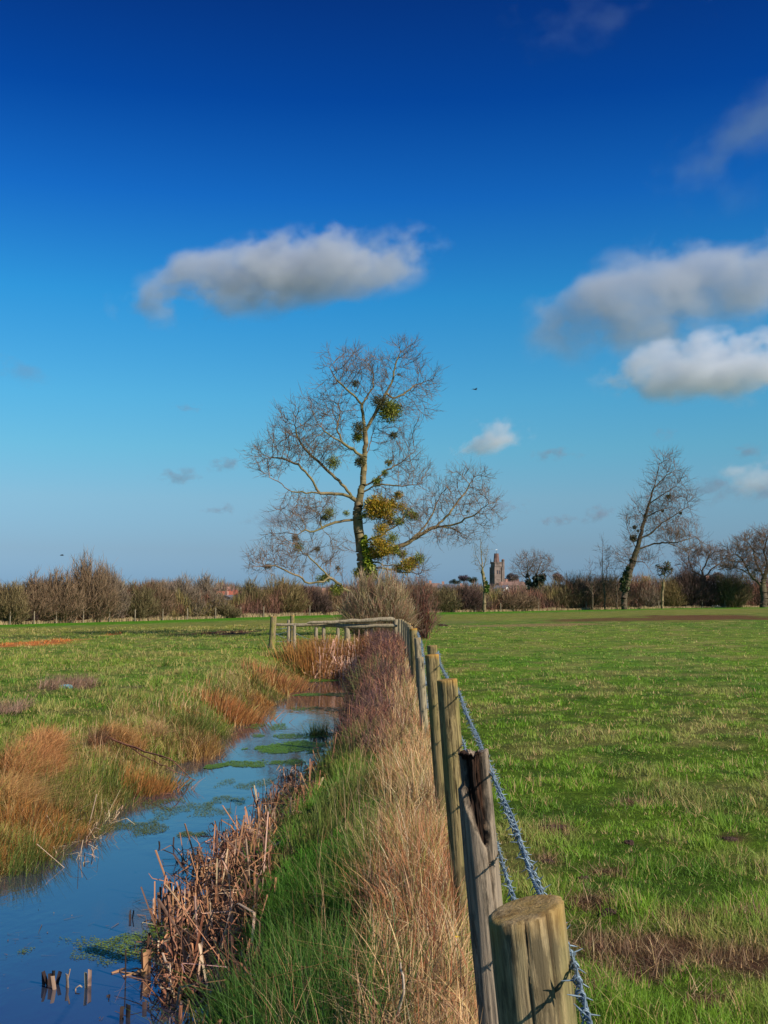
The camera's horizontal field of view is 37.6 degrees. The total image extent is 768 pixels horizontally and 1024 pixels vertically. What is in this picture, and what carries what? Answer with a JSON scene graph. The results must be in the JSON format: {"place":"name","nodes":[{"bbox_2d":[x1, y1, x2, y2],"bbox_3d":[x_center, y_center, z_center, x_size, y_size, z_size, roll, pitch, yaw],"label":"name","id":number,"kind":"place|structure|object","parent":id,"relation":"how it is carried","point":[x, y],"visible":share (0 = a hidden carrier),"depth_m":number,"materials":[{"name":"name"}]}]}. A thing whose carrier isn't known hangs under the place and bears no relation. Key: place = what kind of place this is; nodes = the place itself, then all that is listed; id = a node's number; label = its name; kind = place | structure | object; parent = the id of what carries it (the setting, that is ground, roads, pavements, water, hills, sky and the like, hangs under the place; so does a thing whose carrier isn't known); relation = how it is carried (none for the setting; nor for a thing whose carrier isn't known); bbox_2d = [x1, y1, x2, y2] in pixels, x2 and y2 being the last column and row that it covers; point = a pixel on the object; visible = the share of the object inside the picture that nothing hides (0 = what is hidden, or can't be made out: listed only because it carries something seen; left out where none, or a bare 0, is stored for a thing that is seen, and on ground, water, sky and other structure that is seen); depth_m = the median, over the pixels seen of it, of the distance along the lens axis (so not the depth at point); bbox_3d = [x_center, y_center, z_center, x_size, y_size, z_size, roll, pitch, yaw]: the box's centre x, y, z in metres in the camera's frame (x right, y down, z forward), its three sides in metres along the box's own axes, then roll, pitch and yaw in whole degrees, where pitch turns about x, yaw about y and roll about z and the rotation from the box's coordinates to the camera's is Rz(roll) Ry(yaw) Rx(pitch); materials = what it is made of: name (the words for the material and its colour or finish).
{"place":"outdoors","nodes":[
{"label":"outdoors","id":0,"kind":"place"},
{"bbox_2d":[0,678,353,1023],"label":"water","id":1,"kind":"structure","parent":0,"point":[103,892],"depth_m":8.35,"materials":[{"name":"blue liquid"}]},
{"bbox_2d":[41,970,61,985],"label":"reed stubs","id":2,"kind":"object","parent":1,"relation":"on","point":[46,981],"visible":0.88,"depth_m":6.22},
{"bbox_2d":[51,969,91,990],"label":"reed stubs","id":3,"kind":"object","parent":1,"relation":"in","point":[86,984],"visible":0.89,"depth_m":6.17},
{"bbox_2d":[119,1003,130,1020],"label":"reed stubs","id":4,"kind":"object","parent":1,"relation":"on","point":[128,1010],"visible":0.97,"depth_m":5.73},
{"bbox_2d":[111,949,148,979],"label":"reed stubs","id":5,"kind":"object","parent":1,"relation":"in","point":[145,966],"visible":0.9,"depth_m":6.40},
{"bbox_2d":[120,949,169,975],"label":"reed stubs","id":6,"kind":"object","parent":1,"relation":"in","point":[149,957],"visible":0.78,"depth_m":6.42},
{"bbox_2d":[142,1001,161,1010],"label":"reed stubs","id":7,"kind":"object","parent":1,"relation":"on","point":[144,1005],"visible":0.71,"depth_m":5.84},
{"bbox_2d":[167,891,191,914],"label":"reed stubs","id":8,"kind":"object","parent":1,"relation":"in","point":[172,900],"visible":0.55,"depth_m":7.64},
{"bbox_2d":[19,679,349,964],"bbox_3d":[-1.519,3.633,18.938,1.930,0.006,24.900,0,-5,1],"label":"duckweed","id":9,"kind":"object","parent":1,"relation":"on","point":[293,745],"visible":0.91,"depth_m":11.58,"materials":[{"name":"green plant"}]},
{"bbox_2d":[168,665,464,1023],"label":"verge grass","id":10,"kind":"structure","parent":0,"point":[284,889],"depth_m":6.36,"materials":[{"name":"plant"}]},
{"bbox_2d":[0,605,767,1023],"bbox_3d":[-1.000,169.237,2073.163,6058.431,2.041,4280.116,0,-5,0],"label":"ground","id":11,"kind":"structure","parent":0,"point":[742,617],"depth_m":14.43,"materials":[{"name":"plant"}]},
{"bbox_2d":[0,577,32,624],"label":"hedge shrub","id":12,"kind":"object","parent":11,"relation":"on","point":[13,601],"visible":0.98,"depth_m":96.93,"materials":[{"name":"plant"}]},
{"bbox_2d":[21,605,38,621],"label":"hedge shrub","id":13,"kind":"object","parent":11,"relation":"on","point":[31,617],"visible":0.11,"depth_m":99.00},
{"bbox_2d":[8,567,64,621],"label":"hedge shrub","id":14,"kind":"object","parent":11,"relation":"on","point":[40,608],"visible":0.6,"depth_m":99.76,"materials":[{"name":"plant"}]},
{"bbox_2d":[41,565,91,622],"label":"hedge shrub","id":15,"kind":"object","parent":11,"relation":"on","point":[66,597],"visible":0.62,"depth_m":101.18,"materials":[{"name":"plant"}]},
{"bbox_2d":[13,799,146,846],"bbox_3d":[-2.802,2.764,10.140,1.344,0.466,1.311,0,-5,0],"label":"sedge tussock","id":16,"kind":"object","parent":11,"relation":"on","point":[86,829],"visible":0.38,"depth_m":10.11,"materials":[{"name":"brown plant"}]},
{"bbox_2d":[59,548,127,621],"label":"hedge shrub","id":17,"kind":"object","parent":11,"relation":"on","point":[100,599],"visible":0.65,"depth_m":103.95,"materials":[{"name":"plant"}]},
{"bbox_2d":[95,554,134,618],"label":"hedge shrub","id":18,"kind":"object","parent":11,"relation":"on","point":[116,580],"visible":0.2,"depth_m":106.77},
{"bbox_2d":[0,669,241,816],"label":"dead thatch","id":19,"kind":"object","parent":11,"relation":"on","point":[14,785],"visible":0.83,"depth_m":12.03,"materials":[{"name":"plant"}]},
{"bbox_2d":[113,574,164,619],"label":"hedge shrub","id":20,"kind":"object","parent":11,"relation":"on","point":[144,601],"visible":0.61,"depth_m":108.23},
{"bbox_2d":[110,737,194,793],"bbox_3d":[-2.636,2.997,13.499,1.193,0.520,2.777,3,-5,-30],"label":"fallen branch","id":21,"kind":"object","parent":11,"relation":"on","point":[133,747],"visible":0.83,"depth_m":13.40,"materials":[{"name":"wood"}]},
{"bbox_2d":[106,756,200,798],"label":"sedge tussock","id":22,"kind":"object","parent":11,"relation":"on","point":[160,789],"visible":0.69,"depth_m":12.51,"materials":[{"name":"brown plant"}]},
{"bbox_2d":[0,646,312,874],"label":"bank sedge","id":23,"kind":"object","parent":11,"relation":"on","point":[63,808],"visible":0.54,"depth_m":11.83,"materials":[{"name":"brown plant"}]},
{"bbox_2d":[138,579,179,619],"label":"hedge shrub","id":24,"kind":"object","parent":11,"relation":"on","point":[166,602],"visible":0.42,"depth_m":110.48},
{"bbox_2d":[0,624,352,880],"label":"field grass","id":25,"kind":"structure","parent":11,"relation":"on","point":[108,691],"depth_m":21.46,"materials":[{"name":"plant"}]},
{"bbox_2d":[160,572,210,616],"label":"hedge shrub","id":26,"kind":"object","parent":11,"relation":"on","point":[184,588],"visible":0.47,"depth_m":114.23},
{"bbox_2d":[193,568,229,616],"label":"hedge shrub","id":27,"kind":"object","parent":11,"relation":"on","point":[204,583],"visible":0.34,"depth_m":116.15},
{"bbox_2d":[210,602,243,617],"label":"hedge shrub","id":28,"kind":"object","parent":11,"relation":"on","point":[230,611],"visible":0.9,"depth_m":115.77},
{"bbox_2d":[0,650,475,1023],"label":"rushes","id":29,"kind":"object","parent":11,"relation":"on","point":[313,960],"visible":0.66,"depth_m":4.89,"materials":[{"name":"green plant"}]},
{"bbox_2d":[184,681,295,726],"bbox_3d":[-2.531,3.342,19.860,1.983,0.880,1.872,0,-5,0],"label":"sedge tussock","id":30,"kind":"object","parent":11,"relation":"on","point":[223,707],"visible":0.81,"depth_m":19.77,"materials":[{"name":"brown plant"}]},
{"bbox_2d":[234,576,271,612],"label":"hedge shrub","id":31,"kind":"object","parent":11,"relation":"on","point":[248,588],"visible":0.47,"depth_m":121.04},
{"bbox_2d":[268,616,276,648],"bbox_3d":[-3.647,4.094,36.790,0.217,1.374,0.210,3,-5,0],"label":"fence post","id":32,"kind":"object","parent":11,"relation":"on","point":[272,631],"visible":0.82,"depth_m":36.72,"materials":[{"name":"brown wood"}]},
{"bbox_2d":[232,656,327,693],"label":"sedge tussock","id":33,"kind":"object","parent":11,"relation":"on","point":[294,682],"visible":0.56,"depth_m":27.13,"materials":[{"name":"brown plant"}]},
{"bbox_2d":[260,572,313,615],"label":"hedge shrub","id":34,"kind":"object","parent":11,"relation":"on","point":[296,597],"visible":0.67,"depth_m":123.23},
{"bbox_2d":[287,620,289,645],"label":"fence post","id":35,"kind":"object","parent":11,"relation":"on","point":[288,629],"visible":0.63,"depth_m":37.56,"materials":[{"name":"brown wood"}]},
{"bbox_2d":[290,615,294,645],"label":"fence post","id":36,"kind":"object","parent":11,"relation":"on","point":[291,627],"visible":0.61,"depth_m":38.34,"materials":[{"name":"brown wood"}]},
{"bbox_2d":[262,632,365,680],"bbox_3d":[-1.905,4.134,32.355,3.374,1.317,4.765,0,-5,0],"label":"sedge tussock","id":37,"kind":"object","parent":11,"relation":"on","point":[306,649],"visible":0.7,"depth_m":32.01,"materials":[{"name":"brown plant"}]},
{"bbox_2d":[297,585,333,614],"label":"hedge shrub","id":38,"kind":"object","parent":11,"relation":"on","point":[323,605],"visible":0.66,"depth_m":125.61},
{"bbox_2d":[0,630,650,1023],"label":"reed litter","id":39,"kind":"object","parent":11,"relation":"on","point":[214,912],"visible":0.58,"depth_m":6.61,"materials":[{"name":"plant"}]},
{"bbox_2d":[278,634,375,679],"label":"sedge tussock","id":40,"kind":"object","parent":11,"relation":"on","point":[330,641],"visible":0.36,"depth_m":32.52,"materials":[{"name":"brown plant"}]},
{"bbox_2d":[276,617,397,648],"bbox_3d":[-1.593,4.210,36.710,4.141,1.591,0.457,0,-5,2],"label":"rail barrier","id":41,"kind":"object","parent":11,"relation":"on","point":[333,623],"visible":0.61,"depth_m":36.70,"materials":[{"name":"brown wood"}]},
{"bbox_2d":[331,595,348,612],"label":"hedge shrub","id":42,"kind":"object","parent":11,"relation":"on","point":[339,603],"visible":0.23,"depth_m":129.92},
{"bbox_2d":[296,626,427,777],"bbox_3d":[-0.198,3.330,22.788,3.410,1.692,25.655,0,-5,0],"label":"bramble scrub","id":43,"kind":"object","parent":11,"relation":"on","point":[387,643],"visible":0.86,"depth_m":16.25,"materials":[{"name":"plant"}]},
{"bbox_2d":[303,634,426,679],"bbox_3d":[-0.593,4.144,32.280,3.695,1.285,4.133,0,-5,0],"label":"sedge tussock","id":44,"kind":"object","parent":11,"relation":"on","point":[366,639],"visible":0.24,"depth_m":31.97,"materials":[{"name":"brown plant"}]},
{"bbox_2d":[236,334,507,596],"bbox_3d":[-0.543,-1.687,49.996,12.130,13.411,4.892,0,-5,0],"label":"mistletoe tree","id":45,"kind":"object","parent":11,"relation":"on","point":[375,506],"visible":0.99,"depth_m":50.02,"materials":[{"name":"brown plant"}]},
{"bbox_2d":[331,562,424,638],"bbox_3d":[-0.160,3.413,41.901,3.720,3.356,3.055,0,-5,0],"label":"coppiced shrub","id":46,"kind":"object","parent":11,"relation":"on","point":[380,598],"visible":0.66,"depth_m":41.40,"materials":[{"name":"plant"}]},
{"bbox_2d":[0,571,767,624],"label":"hedge undergrowth","id":47,"kind":"object","parent":11,"relation":"on","point":[243,604],"visible":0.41,"depth_m":126.52,"materials":[{"name":"plant"}]},
{"bbox_2d":[398,619,400,639],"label":"fence post","id":48,"kind":"object","parent":11,"relation":"on","point":[399,626],"visible":0.37,"depth_m":36.37,"materials":[{"name":"brown wood"}]},
{"bbox_2d":[401,619,403,639],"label":"fence post","id":49,"kind":"object","parent":11,"relation":"on","point":[402,620],"visible":0.37,"depth_m":33.78,"materials":[{"name":"brown wood"}]},
{"bbox_2d":[403,621,405,644],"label":"fence post","id":50,"kind":"object","parent":11,"relation":"on","point":[404,631],"visible":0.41,"depth_m":30.59,"materials":[{"name":"brown wood"}]},
{"bbox_2d":[404,622,408,655],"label":"fence post","id":51,"kind":"object","parent":11,"relation":"on","point":[405,623],"visible":0.38,"depth_m":27.40,"materials":[{"name":"brown wood"}]},
{"bbox_2d":[406,623,410,661],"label":"fence post","id":52,"kind":"object","parent":11,"relation":"on","point":[408,624],"visible":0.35,"depth_m":24.23,"materials":[{"name":"brown wood"}]},
{"bbox_2d":[407,626,412,673],"bbox_3d":[0.513,2.825,21.041,0.106,1.368,0.109,-2,-5,0],"label":"fence post","id":53,"kind":"object","parent":11,"relation":"on","point":[410,627],"visible":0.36,"depth_m":21.04,"materials":[{"name":"brown wood"}]},
{"bbox_2d":[409,628,417,684],"bbox_3d":[0.504,2.593,18.250,0.139,1.407,0.143,-2,-5,0],"label":"fence post","id":54,"kind":"object","parent":11,"relation":"on","point":[412,633],"visible":0.49,"depth_m":18.23,"materials":[{"name":"brown wood"}]},
{"bbox_2d":[414,637,421,699],"bbox_3d":[0.487,2.369,15.259,0.098,1.328,0.098,-3,-5,0],"label":"fence post","id":55,"kind":"object","parent":11,"relation":"on","point":[417,646],"visible":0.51,"depth_m":15.26,"materials":[{"name":"brown wood"}]},
{"bbox_2d":[416,657,428,738],"bbox_3d":[0.436,2.215,12.461,0.095,1.217,0.094,-4,-5,0],"label":"fence post","id":56,"kind":"object","parent":11,"relation":"on","point":[422,698],"visible":0.73,"depth_m":12.45,"materials":[{"name":"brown wood"}]},
{"bbox_2d":[424,666,518,900],"bbox_3d":[0.485,2.234,17.936,0.296,0.287,37.084,0,-5,1],"label":"barbed wire","id":57,"kind":"object","parent":56,"relation":"attached to","point":[506,875],"visible":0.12,"depth_m":3.03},
{"bbox_2d":[401,576,444,609],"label":"hedge shrub","id":58,"kind":"object","parent":11,"relation":"on","point":[430,598],"visible":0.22,"depth_m":140.82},
{"bbox_2d":[408,572,446,638],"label":"russet bush","id":59,"kind":"object","parent":11,"relation":"on","point":[427,620],"visible":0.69,"depth_m":45.71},
{"bbox_2d":[427,645,436,761],"bbox_3d":[0.474,1.948,10.476,0.100,1.412,0.104,-2,-5,0],"label":"fence post","id":60,"kind":"object","parent":11,"relation":"on","point":[431,649],"visible":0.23,"depth_m":10.49,"materials":[{"name":"brown wood"}]},
{"bbox_2d":[425,654,446,822],"bbox_3d":[0.382,1.692,7.689,0.103,1.438,0.099,-4,-5,0],"label":"fence post","id":61,"kind":"object","parent":11,"relation":"on","point":[432,663],"visible":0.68,"depth_m":7.67,"materials":[{"name":"brown wood"}]},
{"bbox_2d":[416,631,599,1023],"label":"barbed wire","id":62,"kind":"object","parent":61,"relation":"attached to","point":[574,964],"visible":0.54,"depth_m":2.17,"materials":[{"name":"metal"}]},
{"bbox_2d":[119,575,765,604],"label":"distant woodland","id":63,"kind":"object","parent":11,"relation":"on","point":[222,586],"visible":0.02,"depth_m":360.54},
{"bbox_2d":[437,581,454,589],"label":"house","id":64,"kind":"structure","parent":11,"relation":"on","point":[444,584],"depth_m":377.89,"materials":[{"name":"grey tile"}]},
{"bbox_2d":[429,583,463,611],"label":"hedge shrub","id":65,"kind":"object","parent":11,"relation":"on","point":[451,603],"visible":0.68,"depth_m":141.76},
{"bbox_2d":[306,643,591,1023],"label":"verge straw","id":66,"kind":"object","parent":11,"relation":"on","point":[418,847],"visible":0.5,"depth_m":5.76,"materials":[{"name":"plant"}]},
{"bbox_2d":[396,962,404,1017],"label":"dry stalk","id":67,"kind":"object","parent":66,"relation":"on","point":[403,985],"visible":0.91,"depth_m":3.74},
{"bbox_2d":[437,678,468,924],"bbox_3d":[0.356,1.511,5.295,0.112,1.445,0.110,-4,-5,0],"label":"fence post","id":68,"kind":"object","parent":11,"relation":"on","point":[449,719],"visible":0.52,"depth_m":5.28,"materials":[{"name":"brown wood"}]},
{"bbox_2d":[449,579,460,584],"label":"distant tree","id":69,"kind":"object","parent":11,"relation":"on","point":[455,581],"visible":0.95,"depth_m":557.83,"materials":[{"name":"green plant"}]},
{"bbox_2d":[458,575,469,583],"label":"distant tree","id":70,"kind":"object","parent":11,"relation":"on","point":[463,578],"visible":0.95,"depth_m":597.78,"materials":[{"name":"green plant"}]},
{"bbox_2d":[449,581,495,611],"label":"hedge shrub","id":71,"kind":"object","parent":11,"relation":"on","point":[476,600],"visible":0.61,"depth_m":144.81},
{"bbox_2d":[467,577,477,582],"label":"distant tree","id":72,"kind":"object","parent":11,"relation":"on","point":[469,579],"visible":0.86,"depth_m":558.88,"materials":[{"name":"green plant"}]},
{"bbox_2d":[458,748,502,1023],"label":"fence post","id":73,"kind":"object","parent":11,"relation":"on","point":[481,861],"visible":0.8,"depth_m":3.19,"materials":[{"name":"brown wood"}]},
{"bbox_2d":[470,537,491,611],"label":"slender tree","id":74,"kind":"object","parent":11,"relation":"on","point":[486,586],"visible":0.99,"depth_m":139.68,"materials":[{"name":"brown plant"}]},
{"bbox_2d":[490,551,504,585],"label":"church","id":75,"kind":"structure","parent":11,"relation":"on","point":[497,571],"depth_m":647.65,"materials":[{"name":"stone"}]},
{"bbox_2d":[494,582,509,595],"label":"house","id":76,"kind":"structure","parent":11,"relation":"on","point":[503,587],"depth_m":328.11,"materials":[{"name":"grey tile"}]},
{"bbox_2d":[489,589,530,610],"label":"hedge shrub","id":77,"kind":"object","parent":11,"relation":"on","point":[509,602],"visible":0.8,"depth_m":148.61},
{"bbox_2d":[504,573,517,581],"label":"distant tree","id":78,"kind":"object","parent":11,"relation":"on","point":[509,576],"visible":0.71,"depth_m":638.18,"materials":[{"name":"green plant"}]},
{"bbox_2d":[502,579,524,587],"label":"house","id":79,"kind":"structure","parent":11,"relation":"on","point":[506,582],"depth_m":416.81,"materials":[{"name":"pink brick"}]},
{"bbox_2d":[512,589,541,609],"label":"hedge shrub","id":80,"kind":"object","parent":11,"relation":"on","point":[533,602],"visible":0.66,"depth_m":149.81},
{"bbox_2d":[488,894,577,1023],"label":"fence post","id":81,"kind":"object","parent":11,"relation":"on","point":[531,953],"visible":0.99,"depth_m":1.44,"materials":[{"name":"brown wood"}]},
{"bbox_2d":[506,548,560,592],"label":"twin trunk tree","id":82,"kind":"object","parent":11,"relation":"on","point":[537,579],"visible":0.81,"depth_m":189.41,"materials":[{"name":"brown plant"}]},
{"bbox_2d":[541,859,554,863],"bbox_3d":[0.954,2.046,6.581,0.102,0.036,0.080,0,-5,0],"label":"soil clod","id":83,"kind":"object","parent":11,"relation":"on","point":[548,860],"visible":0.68,"depth_m":6.56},
{"bbox_2d":[545,824,567,829],"bbox_3d":[1.136,2.087,7.457,0.176,0.039,0.133,0,-5,0],"label":"soil clod","id":84,"kind":"object","parent":11,"relation":"on","point":[555,826],"visible":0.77,"depth_m":7.43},
{"bbox_2d":[552,572,564,582],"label":"distant tree","id":85,"kind":"object","parent":11,"relation":"on","point":[554,574],"visible":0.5,"depth_m":418.70,"materials":[{"name":"green plant"}]},
{"bbox_2d":[530,578,587,609],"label":"hedge shrub","id":86,"kind":"object","parent":11,"relation":"on","point":[545,588],"visible":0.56,"depth_m":153.74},
{"bbox_2d":[548,569,618,608],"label":"hedge shrub","id":87,"kind":"object","parent":11,"relation":"on","point":[589,594],"visible":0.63,"depth_m":154.65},
{"bbox_2d":[583,557,601,609],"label":"sapling","id":88,"kind":"object","parent":11,"relation":"on","point":[587,585],"visible":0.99,"depth_m":151.72,"materials":[{"name":"brown plant"}]},
{"bbox_2d":[592,534,613,609],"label":"sapling","id":89,"kind":"object","parent":11,"relation":"on","point":[602,566],"visible":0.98,"depth_m":151.81,"materials":[{"name":"brown plant"}]},
{"bbox_2d":[577,572,634,608],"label":"hedge shrub","id":90,"kind":"object","parent":11,"relation":"on","point":[618,593],"visible":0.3,"depth_m":156.53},
{"bbox_2d":[600,908,616,916],"bbox_3d":[1.089,1.944,5.453,0.093,0.054,0.079,0,-5,0],"label":"soil clod","id":91,"kind":"object","parent":11,"relation":"on","point":[609,911],"visible":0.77,"depth_m":5.43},
{"bbox_2d":[605,563,629,608],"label":"sapling","id":92,"kind":"object","parent":11,"relation":"on","point":[617,598],"visible":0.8,"depth_m":151.59,"materials":[{"name":"brown plant"}]},
{"bbox_2d":[623,840,633,845],"bbox_3d":[1.543,2.091,7.090,0.070,0.057,0.072,-5,-6,44],"label":"soil clod","id":93,"kind":"object","parent":11,"relation":"on","point":[629,842],"visible":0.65,"depth_m":7.07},
{"bbox_2d":[629,575,666,608],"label":"hedge shrub","id":94,"kind":"object","parent":11,"relation":"on","point":[652,596],"visible":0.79,"depth_m":158.60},
{"bbox_2d":[600,445,713,609],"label":"leaning tree","id":95,"kind":"object","parent":11,"relation":"on","point":[625,581],"visible":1,"depth_m":150.02,"materials":[{"name":"brown plant"}]},
{"bbox_2d":[650,560,676,608],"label":"thorn tree","id":96,"kind":"object","parent":11,"relation":"on","point":[667,568],"visible":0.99,"depth_m":154.56,"materials":[{"name":"brown plant"}]},
{"bbox_2d":[657,577,688,606],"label":"hedge shrub","id":97,"kind":"object","parent":11,"relation":"on","point":[671,597],"visible":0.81,"depth_m":159.26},
{"bbox_2d":[664,559,716,607],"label":"hedge shrub","id":98,"kind":"object","parent":11,"relation":"on","point":[690,586],"visible":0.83,"depth_m":160.25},
{"bbox_2d":[672,539,736,579],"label":"oak tree","id":99,"kind":"object","parent":11,"relation":"on","point":[706,551],"visible":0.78,"depth_m":164.74,"materials":[{"name":"brown plant"}]},
{"bbox_2d":[686,569,727,607],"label":"hedge shrub","id":100,"kind":"object","parent":11,"relation":"on","point":[711,601],"visible":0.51,"depth_m":161.29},
{"bbox_2d":[705,571,723,579],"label":"distant tree","id":101,"kind":"object","parent":11,"relation":"on","point":[716,574],"visible":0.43,"depth_m":298.82,"materials":[{"name":"green plant"}]},
{"bbox_2d":[720,836,737,840],"bbox_3d":[2.189,2.074,7.137,0.113,0.036,0.088,0,-5,0],"label":"soil clod","id":102,"kind":"object","parent":11,"relation":"on","point":[728,838],"visible":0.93,"depth_m":7.12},
{"bbox_2d":[711,566,754,607],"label":"hedge shrub","id":103,"kind":"object","parent":11,"relation":"on","point":[735,594],"visible":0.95,"depth_m":161.43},
{"bbox_2d":[713,523,767,606],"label":"oak tree","id":104,"kind":"object","parent":11,"relation":"on","point":[743,550],"visible":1,"depth_m":157.49,"materials":[{"name":"brown plant"}]},
{"bbox_2d":[745,580,767,605],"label":"hedge shrub","id":105,"kind":"object","parent":11,"relation":"on","point":[755,593],"visible":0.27,"depth_m":165.28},
{"bbox_2d":[0,0,767,586],"label":"sky","id":106,"kind":"structure","parent":0,"point":[566,201],"materials":[{"name":"blue"}]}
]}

